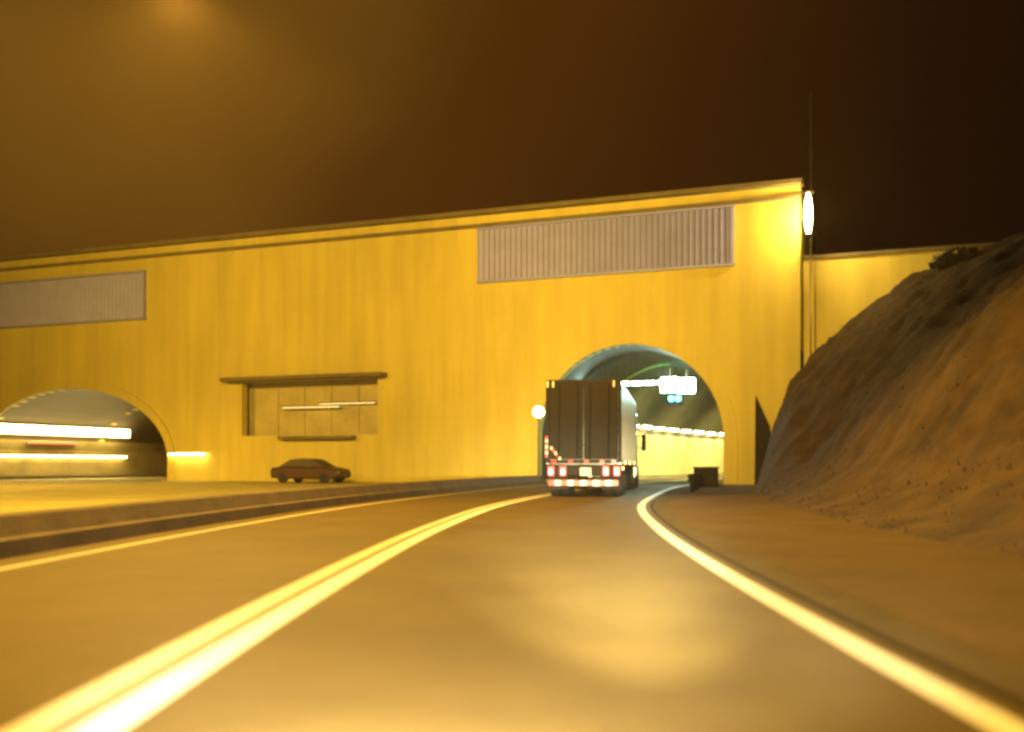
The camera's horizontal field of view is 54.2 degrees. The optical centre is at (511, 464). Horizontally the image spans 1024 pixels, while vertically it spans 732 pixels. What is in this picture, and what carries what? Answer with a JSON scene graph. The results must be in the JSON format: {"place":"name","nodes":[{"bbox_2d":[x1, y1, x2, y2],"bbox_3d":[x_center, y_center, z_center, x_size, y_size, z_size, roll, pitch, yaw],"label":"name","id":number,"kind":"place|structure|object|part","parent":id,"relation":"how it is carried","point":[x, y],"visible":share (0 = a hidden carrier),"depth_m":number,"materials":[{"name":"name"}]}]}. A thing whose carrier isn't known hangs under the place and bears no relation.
{"place":"outdoors","nodes":[
{"label":"outdoors","id":0,"kind":"place"},
{"bbox_2d":[0,477,723,484],"bbox_3d":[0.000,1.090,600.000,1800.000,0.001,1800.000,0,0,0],"label":"ground","id":1,"kind":"structure","parent":0,"point":[249,481],"depth_m":70.33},
{"bbox_2d":[0,477,161,483],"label":"carriageway","id":2,"kind":"structure","parent":1,"relation":"on","point":[76,480],"depth_m":68.78,"materials":[{"name":"grey asphalt"}]},
{"bbox_2d":[0,389,248,480],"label":"tunnel bore","id":3,"kind":"object","parent":1,"relation":"on","point":[143,447],"visible":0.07,"depth_m":80.30,"materials":[{"name":"concrete"}]},
{"bbox_2d":[0,423,12,432],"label":"wall lamp","id":4,"kind":"object","parent":3,"relation":"attached to","point":[5,427],"visible":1,"depth_m":73.97,"materials":[{"name":"white"}]},
{"bbox_2d":[7,454,29,456],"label":"wall lamp","id":5,"kind":"object","parent":3,"relation":"attached to","point":[25,455],"visible":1,"depth_m":76.40,"materials":[{"name":"white plastic"}]},
{"bbox_2d":[12,423,31,433],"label":"wall lamp","id":6,"kind":"object","parent":3,"relation":"attached to","point":[22,428],"visible":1,"depth_m":75.30,"materials":[{"name":"white plastic"}]},
{"bbox_2d":[31,424,49,433],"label":"wall lamp","id":7,"kind":"object","parent":3,"relation":"attached to","point":[39,429],"visible":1,"depth_m":76.86,"materials":[{"name":"white"}]},
{"bbox_2d":[30,454,51,456],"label":"wall lamp","id":8,"kind":"object","parent":3,"relation":"attached to","point":[40,455],"visible":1,"depth_m":78.19,"materials":[{"name":"white plastic"}]},
{"bbox_2d":[26,441,78,444],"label":"marker lamp","id":9,"kind":"object","parent":3,"relation":"attached to","point":[40,442],"visible":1,"depth_m":78.90,"materials":[{"name":"orange"}]},
{"bbox_2d":[49,425,67,434],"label":"wall lamp","id":10,"kind":"object","parent":3,"relation":"attached to","point":[57,430],"visible":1,"depth_m":78.52,"materials":[{"name":"white"}]},
{"bbox_2d":[51,455,71,456],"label":"wall lamp","id":11,"kind":"object","parent":3,"relation":"attached to","point":[61,455],"visible":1,"depth_m":80.19,"materials":[{"name":"white"}]},
{"bbox_2d":[67,426,83,435],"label":"wall lamp","id":12,"kind":"object","parent":3,"relation":"attached to","point":[75,430],"visible":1,"depth_m":80.24,"materials":[{"name":"white"}]},
{"bbox_2d":[71,455,91,456],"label":"wall lamp","id":13,"kind":"object","parent":3,"relation":"attached to","point":[81,455],"visible":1,"depth_m":82.13,"materials":[{"name":"white plastic"}]},
{"bbox_2d":[83,427,99,435],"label":"wall lamp","id":14,"kind":"object","parent":3,"relation":"attached to","point":[90,431],"visible":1,"depth_m":81.84,"materials":[{"name":"white plastic"}]},
{"bbox_2d":[91,455,109,456],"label":"wall lamp","id":15,"kind":"object","parent":3,"relation":"attached to","point":[100,455],"visible":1,"depth_m":84.14,"materials":[{"name":"white"}]},
{"bbox_2d":[99,428,115,436],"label":"wall lamp","id":16,"kind":"object","parent":3,"relation":"attached to","point":[107,432],"visible":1,"depth_m":83.51,"materials":[{"name":"white"}]},
{"bbox_2d":[109,455,127,457],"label":"wall lamp","id":17,"kind":"object","parent":3,"relation":"attached to","point":[124,456],"visible":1,"depth_m":86.17,"materials":[{"name":"white plastic"}]},
{"bbox_2d":[115,428,130,436],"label":"wall lamp","id":18,"kind":"object","parent":3,"relation":"attached to","point":[120,432],"visible":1,"depth_m":85.13,"materials":[{"name":"white plastic"}]},
{"bbox_2d":[0,481,390,512],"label":"paved apron","id":19,"kind":"object","parent":1,"relation":"on","point":[15,497],"depth_m":42.04,"materials":[{"name":"grey asphalt"}]},
{"bbox_2d":[270,458,350,483],"bbox_3d":[-11.895,0.337,59.147,4.610,1.470,1.830,0,0,21],"label":"parked car","id":20,"kind":"object","parent":19,"relation":"on","point":[299,470],"visible":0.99,"depth_m":58.45,"materials":[{"name":"paint"}]},
{"bbox_3d":[-12.350,-0.108,58.502,2.300,0.360,0.130,0,0,21],"label":"window","id":21,"kind":"part","parent":20,"relation":"part of","materials":[{"name":"black glass"}]},
{"bbox_2d":[0,177,995,484],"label":"tunnel portal","id":22,"kind":"object","parent":1,"relation":"on","point":[450,343],"visible":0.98,"depth_m":60.43,"materials":[{"name":"concrete"}]},
{"bbox_2d":[167,452,205,454],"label":"wall lamp","id":23,"kind":"object","parent":22,"relation":"attached to","point":[184,453],"visible":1,"depth_m":66.34,"materials":[{"name":"white"}]},
{"bbox_2d":[281,405,339,407],"bbox_3d":[-12.874,-3.741,63.856,4.320,0.138,0.130,0,0,21],"label":"bay lamp","id":24,"kind":"object","parent":22,"relation":"attached to","point":[305,406],"visible":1,"depth_m":63.84,"materials":[{"name":"beige"}]},
{"bbox_2d":[318,401,375,403],"bbox_3d":[-10.450,-3.942,63.198,4.120,0.138,0.130,0,0,21],"label":"bay lamp","id":25,"kind":"object","parent":22,"relation":"attached to","point":[350,402],"visible":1,"depth_m":63.11,"materials":[{"name":"beige"}]},
{"bbox_2d":[539,345,723,483],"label":"tunnel bore","id":26,"kind":"object","parent":1,"relation":"on","point":[667,453],"visible":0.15,"depth_m":80.98,"materials":[{"name":"concrete"}]},
{"bbox_2d":[620,355,629,384],"bbox_3d":[6.740,-5.716,60.166,0.720,1.823,0.240,0,0,21],"label":"ceiling lamp","id":27,"kind":"object","parent":26,"relation":"attached to","point":[625,382],"visible":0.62,"depth_m":60.09,"materials":[{"name":"white"}]},
{"bbox_2d":[630,380,642,384],"bbox_3d":[7.468,-5.782,59.888,0.720,1.953,0.240,0,0,21],"label":"ceiling lamp","id":28,"kind":"object","parent":26,"relation":"attached to","point":[636,382],"visible":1,"depth_m":59.80,"materials":[{"name":"white"}]},
{"bbox_2d":[643,380,655,384],"bbox_3d":[8.197,-5.788,59.610,0.720,1.966,0.240,0,0,21],"label":"ceiling lamp","id":29,"kind":"object","parent":26,"relation":"attached to","point":[646,382],"visible":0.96,"depth_m":59.54,"materials":[{"name":"white"}]},
{"bbox_2d":[656,379,667,383],"bbox_3d":[8.926,-5.737,59.332,0.720,1.864,0.240,0,0,21],"label":"ceiling lamp","id":30,"kind":"object","parent":26,"relation":"attached to","point":[658,381],"visible":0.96,"depth_m":59.28,"materials":[{"name":"white"}]},
{"bbox_2d":[661,368,678,392],"bbox_3d":[9.341,-5.015,59.242,1.040,1.450,0.350,0,0,21],"label":"floodlight","id":31,"kind":"object","parent":26,"relation":"attached to","point":[670,385],"visible":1,"depth_m":59.08,"materials":[{"name":"white"}]},
{"bbox_2d":[667,367,682,405],"bbox_3d":[9.700,-4.690,59.480,0.950,2.300,0.250,0,0,21],"label":"lane signal","id":32,"kind":"object","parent":26,"relation":"hanging from","point":[674,399],"visible":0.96,"depth_m":59.43,"materials":[{"name":"metal"}]},
{"bbox_2d":[678,369,695,393],"bbox_3d":[10.276,-4.935,58.886,1.040,1.450,0.350,0,0,21],"label":"floodlight","id":33,"kind":"object","parent":26,"relation":"attached to","point":[686,385],"visible":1,"depth_m":58.73,"materials":[{"name":"white"}]},
{"bbox_2d":[802,93,813,354],"bbox_3d":[15.405,-9.190,52.004,0.594,20.500,0.631,0,0,-5],"label":"mast lamp","id":34,"kind":"object","parent":1,"relation":"on","point":[808,213],"visible":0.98,"depth_m":52.24,"materials":[{"name":"metal"}]},
{"bbox_2d":[0,476,1023,731],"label":"road","id":35,"kind":"structure","parent":0,"point":[594,608],"depth_m":6.29,"materials":[{"name":"grey asphalt"}]},
{"bbox_2d":[0,475,545,559],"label":"median barrier","id":36,"kind":"object","parent":35,"relation":"on","point":[23,533],"visible":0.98,"depth_m":16.65,"materials":[{"name":"concrete"}]},
{"bbox_2d":[533,407,543,479],"bbox_3d":[1.450,-1.062,54.600,0.582,4.245,0.591,0,0,21],"label":"lamp post","id":37,"kind":"object","parent":36,"relation":"on","point":[538,412],"visible":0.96,"depth_m":54.54,"materials":[{"name":"brown"}]},
{"bbox_2d":[0,477,685,569],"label":"verge line","id":38,"kind":"object","parent":35,"relation":"on","point":[19,565],"visible":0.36,"depth_m":14.18,"materials":[{"name":"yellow paint"}]},
{"bbox_2d":[2,479,687,731],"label":"line","id":39,"kind":"object","parent":35,"relation":"on","point":[56,714],"visible":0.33,"depth_m":5.57,"materials":[{"name":"yellow paint"}]},
{"bbox_2d":[68,480,676,731],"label":"line","id":40,"kind":"object","parent":35,"relation":"on","point":[125,712],"visible":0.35,"depth_m":5.57,"materials":[{"name":"yellow paint"}]},
{"bbox_2d":[545,379,645,495],"bbox_3d":[3.647,-0.880,40.636,3.200,3.880,15.736,0,0,9],"label":"box truck","id":41,"kind":"object","parent":35,"relation":"on","point":[591,429],"visible":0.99,"depth_m":33.03,"materials":[{"name":"metal"}]},
{"bbox_3d":[1.758,-1.440,33.063,1.230,2.500,0.130,0,0,9],"label":"door","id":42,"kind":"part","parent":41,"relation":"part of","materials":[{"name":"paint"}]},
{"bbox_3d":[2.952,-1.440,32.868,1.230,2.500,0.130,0,0,9],"label":"door","id":43,"kind":"part","parent":41,"relation":"part of","materials":[{"name":"paint"}]},
{"bbox_2d":[637,485,1023,731],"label":"edge line","id":44,"kind":"object","parent":35,"relation":"on","point":[976,711],"visible":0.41,"depth_m":5.60,"materials":[{"name":"white paint"}]},
{"bbox_2d":[650,486,1023,707],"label":"tar seam","id":45,"kind":"object","parent":35,"relation":"on","point":[990,688],"visible":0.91,"depth_m":6.19,"materials":[{"name":"black asphalt"}]},
{"bbox_2d":[0,0,1023,256],"label":"sky","id":46,"kind":"structure","parent":0,"point":[122,122],"materials":[{"name":"black"}]},
{"bbox_2d":[667,485,1023,666],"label":"gravel shoulder","id":47,"kind":"object","parent":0,"point":[972,597],"visible":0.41,"depth_m":10.84},
{"bbox_2d":[687,473,702,491],"bbox_3d":[7.980,0.710,43.545,0.292,0.700,9.302,0,0,13],"label":"guard rail","id":48,"kind":"object","parent":47,"relation":"on","point":[695,480],"visible":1,"depth_m":43.54,"materials":[{"name":"metal"}]},
{"bbox_2d":[693,467,719,486],"bbox_3d":[9.508,0.570,48.976,1.250,0.980,0.800,0,0,15],"label":"roadside cabinet","id":49,"kind":"object","parent":47,"relation":"on","point":[710,476],"visible":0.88,"depth_m":48.58,"materials":[{"name":"metal"}]},
{"bbox_3d":[9.142,0.560,48.701,0.500,0.700,0.020,0,0,15],"label":"door","id":50,"kind":"part","parent":49,"relation":"part of","materials":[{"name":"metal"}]},
{"bbox_3d":[9.682,0.560,48.553,0.500,0.700,0.020,0,0,15],"label":"door","id":51,"kind":"part","parent":49,"relation":"part of","materials":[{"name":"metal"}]},
{"bbox_2d":[755,395,770,484],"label":"wing wall","id":52,"kind":"structure","parent":47,"relation":"on","point":[762,433],"depth_m":52.79,"materials":[{"name":"brown concrete"}]},
{"bbox_2d":[653,486,1023,699],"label":"concrete gutter","id":53,"kind":"object","parent":47,"relation":"on","point":[997,672],"visible":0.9,"depth_m":6.78,"materials":[{"name":"grey concrete"}]},
{"bbox_2d":[755,232,1023,557],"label":"hillside","id":54,"kind":"structure","parent":0,"point":[980,419],"depth_m":24.47,"materials":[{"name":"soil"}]},
{"bbox_2d":[928,245,978,270],"bbox_3d":[20.164,-9.123,45.579,2.355,1.711,2.333,0,0,0],"label":"shrub","id":55,"kind":"object","parent":54,"relation":"on","point":[948,258],"visible":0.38,"depth_m":44.92,"materials":[{"name":"green plant"}]}
]}

